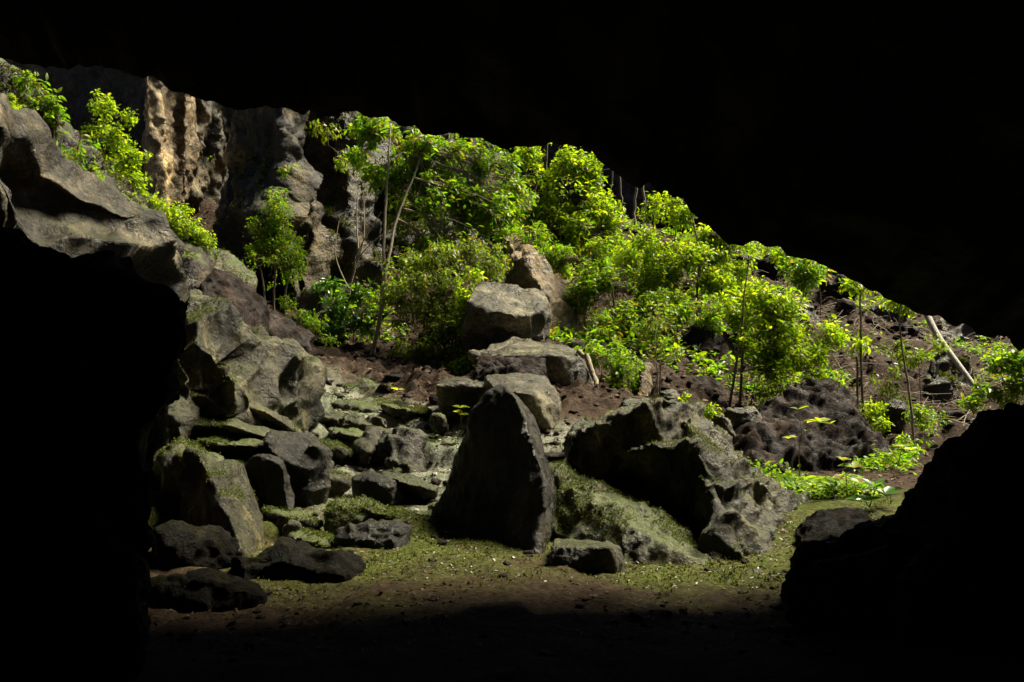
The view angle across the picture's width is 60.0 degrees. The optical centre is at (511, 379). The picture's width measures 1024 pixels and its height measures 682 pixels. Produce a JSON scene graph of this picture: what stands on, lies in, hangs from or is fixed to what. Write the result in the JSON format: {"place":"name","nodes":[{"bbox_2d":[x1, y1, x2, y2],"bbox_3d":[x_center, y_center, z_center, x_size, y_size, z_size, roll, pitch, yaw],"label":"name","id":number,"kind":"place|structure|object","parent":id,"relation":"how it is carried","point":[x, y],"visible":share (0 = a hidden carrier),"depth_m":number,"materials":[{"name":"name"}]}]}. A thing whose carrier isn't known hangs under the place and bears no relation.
{"place":"outdoors","nodes":[
{"label":"outdoors","id":0,"kind":"place"},
{"bbox_2d":[0,0,1023,351],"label":"cave roof","id":1,"kind":"structure","parent":0,"point":[872,144],"depth_m":8.43,"materials":[{"name":"stone"}]},
{"bbox_2d":[134,190,1023,681],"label":"ground","id":2,"kind":"structure","parent":0,"point":[524,622],"depth_m":7.78,"materials":[{"name":"soil"}]},
{"bbox_2d":[2,58,146,189],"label":"cliff","id":3,"kind":"structure","parent":2,"relation":"on","point":[78,83],"depth_m":34.33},
{"bbox_2d":[0,226,186,681],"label":"cave pillar","id":4,"kind":"structure","parent":2,"relation":"on","point":[89,381],"depth_m":5.69,"materials":[{"name":"stone"}]},
{"bbox_2d":[0,93,189,357],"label":"rock outcrop","id":5,"kind":"object","parent":2,"relation":"on","point":[52,196],"visible":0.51,"depth_m":11.09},
{"bbox_2d":[0,58,217,289],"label":"rock bank","id":6,"kind":"object","parent":2,"relation":"on","point":[198,264],"visible":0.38,"depth_m":14.77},
{"bbox_2d":[11,70,102,172],"bbox_3d":[-7.210,-3.841,14.189,1.430,2.100,0.772,0,0,-28],"label":"shrub","id":7,"kind":"object","parent":6,"relation":"on","point":[51,108],"visible":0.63,"depth_m":14.12,"materials":[{"name":"green plant"}]},
{"bbox_2d":[80,88,152,204],"bbox_3d":[-6.869,-3.798,14.977,1.483,2.392,1.238,0,0,0],"label":"tree","id":8,"kind":"object","parent":6,"relation":"on","point":[111,141],"visible":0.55,"depth_m":15.15,"materials":[{"name":"green plant"}]},
{"bbox_2d":[147,192,217,248],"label":"shrub","id":9,"kind":"object","parent":6,"relation":"on","point":[176,219],"visible":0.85,"depth_m":15.25,"materials":[{"name":"green plant"}]},
{"bbox_2d":[199,268,269,333],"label":"rock","id":10,"kind":"object","parent":6,"relation":"on","point":[250,304],"visible":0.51,"depth_m":15.34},
{"bbox_2d":[141,75,200,208],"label":"cliff","id":11,"kind":"structure","parent":2,"relation":"on","point":[170,141],"depth_m":28.08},
{"bbox_2d":[164,389,200,445],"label":"rock","id":12,"kind":"object","parent":2,"relation":"on","point":[182,414],"visible":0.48,"depth_m":11.47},
{"bbox_2d":[159,435,224,464],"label":"rock","id":13,"kind":"object","parent":2,"relation":"on","point":[212,455],"visible":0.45,"depth_m":11.01,"materials":[{"name":"stone"}]},
{"bbox_2d":[152,520,239,569],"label":"rock","id":14,"kind":"object","parent":2,"relation":"on","point":[177,543],"visible":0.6,"depth_m":9.05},
{"bbox_2d":[182,98,228,212],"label":"cliff","id":15,"kind":"structure","parent":2,"relation":"on","point":[212,132],"depth_m":30.81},
{"bbox_2d":[148,568,266,611],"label":"rock","id":16,"kind":"object","parent":2,"relation":"on","point":[204,590],"visible":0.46,"depth_m":8.00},
{"bbox_2d":[152,441,264,556],"bbox_3d":[-3.653,1.565,10.890,1.248,1.654,3.579,0,0,-34],"label":"rock","id":17,"kind":"object","parent":2,"relation":"on","point":[198,487],"visible":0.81,"depth_m":10.19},
{"bbox_2d":[196,432,263,463],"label":"rock","id":18,"kind":"object","parent":2,"relation":"on","point":[235,447],"visible":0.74,"depth_m":11.53,"materials":[{"name":"stone"}]},
{"bbox_2d":[210,245,257,291],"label":"rock","id":19,"kind":"object","parent":2,"relation":"on","point":[227,261],"visible":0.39,"depth_m":17.05,"materials":[{"name":"stone"}]},
{"bbox_2d":[193,415,276,439],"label":"rock","id":20,"kind":"object","parent":2,"relation":"on","point":[219,424],"visible":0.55,"depth_m":11.73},
{"bbox_2d":[158,289,326,431],"bbox_3d":[-4.160,-0.134,13.419,1.878,2.495,3.388,0,0,14],"label":"rock outcrop","id":21,"kind":"object","parent":2,"relation":"on","point":[231,362],"visible":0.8,"depth_m":12.62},
{"bbox_2d":[244,454,294,513],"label":"rock","id":22,"kind":"object","parent":2,"relation":"on","point":[268,478],"visible":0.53,"depth_m":11.11,"materials":[{"name":"stone"}]},
{"bbox_2d":[249,403,302,431],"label":"rock","id":23,"kind":"object","parent":2,"relation":"on","point":[271,419],"visible":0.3,"depth_m":12.47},
{"bbox_2d":[242,185,310,315],"bbox_3d":[-5.891,-3.041,21.938,1.942,3.766,1.928,0,0,0],"label":"shrub","id":24,"kind":"object","parent":2,"relation":"on","point":[276,240],"visible":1,"depth_m":22.18,"materials":[{"name":"green plant"}]},
{"bbox_2d":[260,504,323,530],"bbox_3d":[-2.766,1.853,11.300,0.801,0.633,1.368,0,0,-9],"label":"stone ledge","id":25,"kind":"object","parent":2,"relation":"on","point":[304,519],"visible":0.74,"depth_m":10.80,"materials":[{"name":"stone"}]},
{"bbox_2d":[269,311,315,355],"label":"rock","id":26,"kind":"object","parent":2,"relation":"on","point":[281,326],"visible":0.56,"depth_m":17.99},
{"bbox_2d":[258,429,333,507],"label":"rock","id":27,"kind":"object","parent":2,"relation":"on","point":[305,456],"visible":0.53,"depth_m":11.60,"materials":[{"name":"stone"}]},
{"bbox_2d":[231,536,365,582],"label":"rock","id":28,"kind":"object","parent":2,"relation":"on","point":[287,557],"visible":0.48,"depth_m":8.90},
{"bbox_2d":[212,106,403,303],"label":"cliff","id":29,"kind":"structure","parent":2,"relation":"on","point":[264,144],"depth_m":25.31,"materials":[{"name":"stone"}]},
{"bbox_2d":[305,119,349,172],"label":"shrub","id":30,"kind":"object","parent":29,"relation":"hanging from","point":[340,165],"visible":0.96,"depth_m":26.35,"materials":[{"name":"green plant"}]},
{"bbox_2d":[275,294,340,348],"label":"shrub","id":31,"kind":"object","parent":2,"relation":"on","point":[306,318],"visible":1,"depth_m":20.68,"materials":[{"name":"green plant"}]},
{"bbox_2d":[288,526,335,548],"bbox_3d":[-2.259,2.017,10.471,0.895,0.603,1.294,0,0,0],"label":"stone ledge","id":32,"kind":"object","parent":2,"relation":"on","point":[316,538],"visible":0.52,"depth_m":10.11,"materials":[{"name":"stone"}]},
{"bbox_2d":[297,287,331,314],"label":"rock","id":33,"kind":"object","parent":2,"relation":"on","point":[308,300],"visible":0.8,"depth_m":23.36,"materials":[{"name":"stone"}]},
{"bbox_2d":[317,437,355,464],"bbox_3d":[-2.807,1.145,13.685,0.896,0.567,1.358,0,0,0],"label":"stone ledge","id":34,"kind":"object","parent":2,"relation":"on","point":[342,453],"visible":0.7,"depth_m":13.26,"materials":[{"name":"stone"}]},
{"bbox_2d":[329,468,352,493],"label":"rock","id":35,"kind":"object","parent":2,"relation":"on","point":[340,481],"visible":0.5,"depth_m":12.38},
{"bbox_2d":[309,275,379,343],"bbox_3d":[-4.370,-1.733,22.818,1.891,2.045,1.938,0,0,0],"label":"shrub","id":36,"kind":"object","parent":2,"relation":"on","point":[354,324],"visible":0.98,"depth_m":22.65,"materials":[{"name":"green plant"}]},
{"bbox_2d":[327,427,363,441],"bbox_3d":[-2.596,0.984,14.626,0.884,0.443,1.308,0,0,0],"label":"stone ledge","id":37,"kind":"object","parent":2,"relation":"on","point":[352,434],"visible":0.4,"depth_m":14.15,"materials":[{"name":"stone"}]},
{"bbox_2d":[320,411,371,430],"bbox_3d":[-2.976,0.813,15.627,1.204,0.496,1.296,0,0,0],"label":"stone ledge","id":38,"kind":"object","parent":2,"relation":"on","point":[337,419],"visible":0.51,"depth_m":15.19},
{"bbox_2d":[322,494,387,534],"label":"rock","id":39,"kind":"object","parent":2,"relation":"on","point":[340,511],"visible":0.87,"depth_m":10.83,"materials":[{"name":"stone"}]},
{"bbox_2d":[335,170,380,296],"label":"sapling","id":40,"kind":"object","parent":2,"relation":"on","point":[357,256],"visible":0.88,"depth_m":23.99,"materials":[{"name":"brown plant"}]},
{"bbox_2d":[339,377,379,393],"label":"rock","id":41,"kind":"object","parent":2,"relation":"on","point":[362,385],"visible":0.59,"depth_m":18.03,"materials":[{"name":"stone"}]},
{"bbox_2d":[331,396,402,413],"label":"rock","id":42,"kind":"object","parent":2,"relation":"on","point":[368,404],"visible":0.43,"depth_m":16.51,"materials":[{"name":"stone"}]},
{"bbox_2d":[352,425,391,467],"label":"rock","id":43,"kind":"object","parent":2,"relation":"on","point":[365,446],"visible":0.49,"depth_m":13.36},
{"bbox_2d":[333,519,412,548],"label":"rock","id":44,"kind":"object","parent":2,"relation":"on","point":[383,534],"visible":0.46,"depth_m":9.91,"materials":[{"name":"stone"}]},
{"bbox_2d":[351,468,408,505],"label":"rock","id":45,"kind":"object","parent":2,"relation":"on","point":[385,490],"visible":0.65,"depth_m":11.70,"materials":[{"name":"stone"}]},
{"bbox_2d":[356,495,416,520],"bbox_3d":[-1.609,1.779,11.297,0.879,0.580,1.323,0,0,0],"label":"stone ledge","id":46,"kind":"object","parent":2,"relation":"on","point":[392,512],"visible":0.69,"depth_m":10.85,"materials":[{"name":"stone"}]},
{"bbox_2d":[377,427,428,472],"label":"rock","id":47,"kind":"object","parent":2,"relation":"on","point":[401,447],"visible":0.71,"depth_m":13.06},
{"bbox_2d":[380,401,431,421],"bbox_3d":[-1.934,0.637,16.415,0.968,0.507,1.324,0,0,0],"label":"stone ledge","id":48,"kind":"object","parent":2,"relation":"on","point":[405,413],"visible":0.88,"depth_m":16.00,"materials":[{"name":"stone"}]},
{"bbox_2d":[381,471,438,501],"bbox_3d":[-1.409,1.537,12.299,0.829,0.563,1.277,0,0,0],"label":"stone ledge","id":49,"kind":"object","parent":2,"relation":"on","point":[418,488],"visible":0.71,"depth_m":11.96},
{"bbox_2d":[364,231,513,369],"bbox_3d":[-1.720,-1.772,20.929,3.517,3.603,2.580,0,0,0],"label":"shrub","id":50,"kind":"object","parent":2,"relation":"on","point":[443,331],"visible":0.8,"depth_m":20.65,"materials":[{"name":"green plant"}]},
{"bbox_2d":[429,413,448,433],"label":"mossy stone","id":51,"kind":"object","parent":2,"relation":"on","point":[438,423],"visible":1,"depth_m":14.56,"materials":[{"name":"stone"}]},
{"bbox_2d":[341,112,538,354],"bbox_3d":[-1.713,-3.593,22.847,5.077,6.463,2.606,0,0,-18],"label":"tree","id":52,"kind":"object","parent":2,"relation":"on","point":[469,200],"visible":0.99,"depth_m":22.51,"materials":[{"name":"green plant"}]},
{"bbox_2d":[374,121,514,280],"bbox_3d":[-2.752,-6.478,30.790,5.783,7.997,7.699,0,0,-14],"label":"tree","id":53,"kind":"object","parent":2,"relation":"on","point":[396,247],"depth_m":28.38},
{"bbox_2d":[436,376,485,421],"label":"boulder","id":54,"kind":"object","parent":2,"relation":"on","point":[469,391],"visible":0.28,"depth_m":15.20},
{"bbox_2d":[441,261,487,374],"bbox_3d":[-1.061,-1.312,19.893,1.042,2.825,1.415,0,0,0],"label":"shrub","id":55,"kind":"object","parent":2,"relation":"on","point":[463,361],"visible":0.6,"depth_m":19.95,"materials":[{"name":"green plant"}]},
{"bbox_2d":[150,385,797,589],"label":"pale leaf litter","id":56,"kind":"object","parent":2,"relation":"on","point":[433,433],"visible":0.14,"depth_m":11.64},
{"bbox_2d":[431,383,555,553],"bbox_3d":[-0.076,1.247,11.213,1.460,2.402,2.546,0,0,-43],"label":"rock pinnacle","id":57,"kind":"object","parent":2,"relation":"on","point":[500,484],"visible":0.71,"depth_m":10.65,"materials":[{"name":"stone"}]},
{"bbox_2d":[460,282,552,351],"bbox_3d":[-0.112,-1.253,20.977,2.145,2.335,4.129,0,0,0],"label":"boulder","id":58,"kind":"object","parent":2,"relation":"on","point":[498,312],"visible":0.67,"depth_m":19.75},
{"bbox_2d":[473,352,547,380],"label":"boulder","id":59,"kind":"object","parent":2,"relation":"on","point":[490,364],"visible":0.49,"depth_m":16.02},
{"bbox_2d":[479,212,559,267],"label":"shrub","id":60,"kind":"object","parent":2,"relation":"on","point":[526,239],"visible":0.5,"depth_m":24.61,"materials":[{"name":"green plant"}]},
{"bbox_2d":[148,387,892,606],"bbox_3d":[-1.537,0.452,12.494,12.856,3.376,8.153,0,0,28],"label":"moss","id":61,"kind":"object","parent":2,"relation":"on","point":[462,539],"visible":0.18,"depth_m":9.64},
{"bbox_2d":[484,372,561,429],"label":"boulder","id":62,"kind":"object","parent":2,"relation":"on","point":[539,397],"visible":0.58,"depth_m":14.53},
{"bbox_2d":[467,336,593,384],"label":"boulder","id":63,"kind":"object","parent":2,"relation":"on","point":[565,365],"visible":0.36,"depth_m":17.10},
{"bbox_2d":[501,235,587,338],"bbox_3d":[0.931,-2.058,24.293,2.517,3.908,4.461,0,0,0],"label":"rock outcrop","id":64,"kind":"object","parent":2,"relation":"on","point":[531,267],"visible":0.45,"depth_m":23.07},
{"bbox_2d":[510,143,634,279],"bbox_3d":[1.756,-5.395,26.716,4.045,6.183,2.573,0,0,0],"label":"tree","id":65,"kind":"object","parent":2,"relation":"on","point":[596,206],"visible":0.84,"depth_m":26.52,"materials":[{"name":"green plant"}]},
{"bbox_2d":[147,195,1013,663],"bbox_3d":[5.247,-2.526,20.326,26.632,9.304,28.073,0,0,0],"label":"rubble","id":66,"kind":"object","parent":2,"relation":"on","point":[841,303],"visible":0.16,"depth_m":17.15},
{"bbox_2d":[147,197,1022,657],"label":"leaf litter","id":67,"kind":"object","parent":2,"relation":"on","point":[443,615],"visible":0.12,"depth_m":8.86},
{"bbox_2d":[549,538,625,573],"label":"rock","id":68,"kind":"object","parent":2,"relation":"on","point":[597,556],"visible":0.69,"depth_m":9.39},
{"bbox_2d":[576,349,598,384],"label":"broken branch","id":69,"kind":"object","parent":2,"relation":"on","point":[585,356],"visible":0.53,"depth_m":17.10,"materials":[{"name":"beige plant"}]},
{"bbox_2d":[500,143,711,233],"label":"tree","id":70,"kind":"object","parent":2,"relation":"on","point":[627,190],"depth_m":46.49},
{"bbox_2d":[538,233,675,347],"bbox_3d":[2.548,-2.035,23.068,3.194,3.672,3.678,0,0,-22],"label":"tree","id":71,"kind":"object","parent":2,"relation":"on","point":[599,277],"visible":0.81,"depth_m":22.79,"materials":[{"name":"green plant"}]},
{"bbox_2d":[574,339,647,392],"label":"shrub","id":72,"kind":"object","parent":2,"relation":"on","point":[617,366],"visible":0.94,"depth_m":18.34,"materials":[{"name":"green plant"}]},
{"bbox_2d":[549,460,711,564],"bbox_3d":[1.524,1.932,10.910,2.555,1.832,2.152,0,0,21],"label":"rock","id":73,"kind":"object","parent":2,"relation":"on","point":[590,507],"visible":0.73,"depth_m":10.49,"materials":[{"name":"stone"}]},
{"bbox_2d":[608,242,665,302],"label":"shrub","id":74,"kind":"object","parent":2,"relation":"on","point":[629,254],"visible":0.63,"depth_m":24.29,"materials":[{"name":"green plant"}]},
{"bbox_2d":[636,362,653,397],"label":"rock","id":75,"kind":"object","parent":2,"relation":"on","point":[645,385],"visible":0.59,"depth_m":18.07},
{"bbox_2d":[633,191,669,277],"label":"tree","id":76,"kind":"object","parent":2,"relation":"on","point":[650,215],"visible":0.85,"depth_m":27.94,"materials":[{"name":"green plant"}]},
{"bbox_2d":[284,204,1020,503],"bbox_3d":[4.105,-3.144,24.159,24.123,9.882,24.202,0,0,0],"label":"ground cover","id":77,"kind":"object","parent":2,"relation":"on","point":[884,461],"visible":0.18,"depth_m":21.12,"materials":[{"name":"green plant"}]},
{"bbox_2d":[831,456,864,493],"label":"seedling","id":78,"kind":"object","parent":77,"relation":"on","point":[855,464],"visible":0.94,"depth_m":12.40,"materials":[{"name":"green plant"}]},
{"bbox_2d":[627,300,685,360],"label":"shrub","id":79,"kind":"object","parent":2,"relation":"on","point":[650,318],"visible":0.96,"depth_m":21.07,"materials":[{"name":"green plant"}]},
{"bbox_2d":[648,336,684,399],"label":"sapling","id":80,"kind":"object","parent":2,"relation":"on","point":[671,356],"visible":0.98,"depth_m":16.01,"materials":[{"name":"green plant"}]},
{"bbox_2d":[563,395,798,572],"bbox_3d":[2.505,1.723,12.165,3.332,3.040,4.367,0,0,-40],"label":"rock outcrop","id":81,"kind":"object","parent":2,"relation":"on","point":[676,458],"visible":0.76,"depth_m":11.35,"materials":[{"name":"stone"}]},
{"bbox_2d":[639,285,727,336],"bbox_3d":[4.212,-1.500,21.970,2.237,1.741,1.330,0,0,25],"label":"shrub","id":82,"kind":"object","parent":2,"relation":"on","point":[684,308],"visible":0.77,"depth_m":21.80,"materials":[{"name":"green plant"}]},
{"bbox_2d":[626,191,775,326],"bbox_3d":[4.983,-3.091,23.608,3.776,4.670,2.761,0,0,0],"label":"tree","id":83,"kind":"object","parent":2,"relation":"on","point":[712,249],"visible":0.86,"depth_m":23.28,"materials":[{"name":"green plant"}]},
{"bbox_2d":[678,389,723,420],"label":"shrub","id":84,"kind":"object","parent":2,"relation":"on","point":[710,412],"visible":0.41,"depth_m":15.26,"materials":[{"name":"green plant"}]},
{"bbox_2d":[695,375,723,396],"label":"rock","id":85,"kind":"object","parent":2,"relation":"on","point":[707,381],"visible":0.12,"depth_m":19.58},
{"bbox_2d":[676,324,749,355],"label":"rock outcrop","id":86,"kind":"object","parent":2,"relation":"on","point":[693,335],"visible":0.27,"depth_m":21.73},
{"bbox_2d":[699,286,765,339],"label":"shrub","id":87,"kind":"object","parent":2,"relation":"on","point":[734,317],"visible":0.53,"depth_m":22.20,"materials":[{"name":"green plant"}]},
{"bbox_2d":[741,364,796,408],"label":"shrub","id":88,"kind":"object","parent":2,"relation":"on","point":[764,396],"visible":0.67,"depth_m":18.15,"materials":[{"name":"green plant"}]},
{"bbox_2d":[759,249,800,277],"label":"rock","id":89,"kind":"object","parent":2,"relation":"on","point":[766,266],"visible":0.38,"depth_m":30.39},
{"bbox_2d":[728,256,850,406],"bbox_3d":[6.006,-0.964,19.057,2.965,3.368,1.905,0,0,0],"label":"tree","id":90,"kind":"object","parent":2,"relation":"on","point":[782,352],"visible":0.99,"depth_m":18.83,"materials":[{"name":"green plant"}]},
{"bbox_2d":[763,247,832,318],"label":"tree","id":91,"kind":"object","parent":2,"relation":"on","point":[803,277],"visible":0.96,"depth_m":26.88,"materials":[{"name":"green plant"}]},
{"bbox_2d":[784,405,833,477],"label":"seedling","id":92,"kind":"object","parent":2,"relation":"on","point":[817,420],"visible":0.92,"depth_m":13.20,"materials":[{"name":"green plant"}]},
{"bbox_2d":[732,377,891,475],"bbox_3d":[5.562,1.344,16.402,3.056,2.781,6.873,0,0,33],"label":"rock outcrop","id":93,"kind":"object","parent":2,"relation":"on","point":[848,432],"visible":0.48,"depth_m":15.76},
{"bbox_2d":[711,414,735,441],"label":"rock","id":94,"kind":"object","parent":93,"relation":"on","point":[722,421],"visible":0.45,"depth_m":15.14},
{"bbox_2d":[723,406,761,426],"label":"rock","id":95,"kind":"object","parent":93,"relation":"on","point":[738,416],"visible":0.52,"depth_m":15.67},
{"bbox_2d":[794,507,872,548],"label":"rock","id":96,"kind":"object","parent":2,"relation":"on","point":[828,524],"visible":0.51,"depth_m":10.44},
{"bbox_2d":[807,472,863,494],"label":"fern","id":97,"kind":"object","parent":2,"relation":"on","point":[843,479],"visible":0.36,"depth_m":12.84,"materials":[{"name":"green plant"}]},
{"bbox_2d":[819,274,857,300],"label":"rock","id":98,"kind":"object","parent":2,"relation":"on","point":[831,287],"visible":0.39,"depth_m":28.83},
{"bbox_2d":[838,276,878,418],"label":"sapling","id":99,"kind":"object","parent":2,"relation":"on","point":[859,291],"visible":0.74,"depth_m":18.58,"materials":[{"name":"green plant"}]},
{"bbox_2d":[834,378,894,435],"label":"shrub","id":100,"kind":"object","parent":2,"relation":"on","point":[872,413],"visible":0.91,"depth_m":18.45,"materials":[{"name":"green plant"}]},
{"bbox_2d":[727,245,1022,436],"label":"fallen twigs","id":101,"kind":"object","parent":2,"relation":"on","point":[917,393],"visible":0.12,"depth_m":24.03,"materials":[{"name":"brown plant"}]},
{"bbox_2d":[846,478,904,507],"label":"seedling","id":102,"kind":"object","parent":2,"relation":"on","point":[887,490],"visible":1,"depth_m":11.60,"materials":[{"name":"green plant"}]},
{"bbox_2d":[868,302,910,322],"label":"rock","id":103,"kind":"object","parent":2,"relation":"on","point":[877,311],"visible":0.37,"depth_m":27.82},
{"bbox_2d":[871,295,918,446],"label":"sapling","id":104,"kind":"object","parent":2,"relation":"on","point":[891,305],"visible":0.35,"depth_m":17.26,"materials":[{"name":"green plant"}]},
{"bbox_2d":[881,399,908,432],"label":"rock","id":105,"kind":"object","parent":2,"relation":"on","point":[896,408],"visible":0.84,"depth_m":18.43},
{"bbox_2d":[843,332,951,407],"bbox_3d":[8.672,-0.022,19.951,2.296,2.038,1.237,0,0,0],"label":"tree","id":106,"kind":"object","parent":2,"relation":"on","point":[919,354],"visible":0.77,"depth_m":19.82,"materials":[{"name":"green plant"}]},
{"bbox_2d":[882,322,918,336],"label":"rock","id":107,"kind":"object","parent":2,"relation":"on","point":[913,332],"visible":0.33,"depth_m":26.35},
{"bbox_2d":[779,402,1023,651],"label":"cave boulder","id":108,"kind":"object","parent":2,"relation":"on","point":[936,560],"visible":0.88,"depth_m":7.03,"materials":[{"name":"stone"}]},
{"bbox_2d":[894,403,950,462],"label":"shrub","id":109,"kind":"object","parent":2,"relation":"on","point":[919,414],"visible":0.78,"depth_m":17.59,"materials":[{"name":"green plant"}]},
{"bbox_2d":[923,344,975,405],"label":"rock outcrop","id":110,"kind":"object","parent":2,"relation":"on","point":[943,365],"visible":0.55,"depth_m":21.37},
{"bbox_2d":[923,315,979,395],"bbox_3d":[10.531,-0.725,21.360,0.218,2.248,2.407,0,0,-5],"label":"dead trunk","id":111,"kind":"object","parent":2,"relation":"on","point":[950,353],"visible":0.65,"depth_m":21.21,"materials":[{"name":"brown wood"}]},
{"bbox_2d":[935,318,997,346],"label":"rock outcrop","id":112,"kind":"object","parent":2,"relation":"on","point":[960,331],"visible":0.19,"depth_m":28.69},
{"bbox_2d":[955,346,1023,415],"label":"shrub","id":113,"kind":"object","parent":2,"relation":"on","point":[1005,359],"visible":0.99,"depth_m":17.19,"materials":[{"name":"green plant"}]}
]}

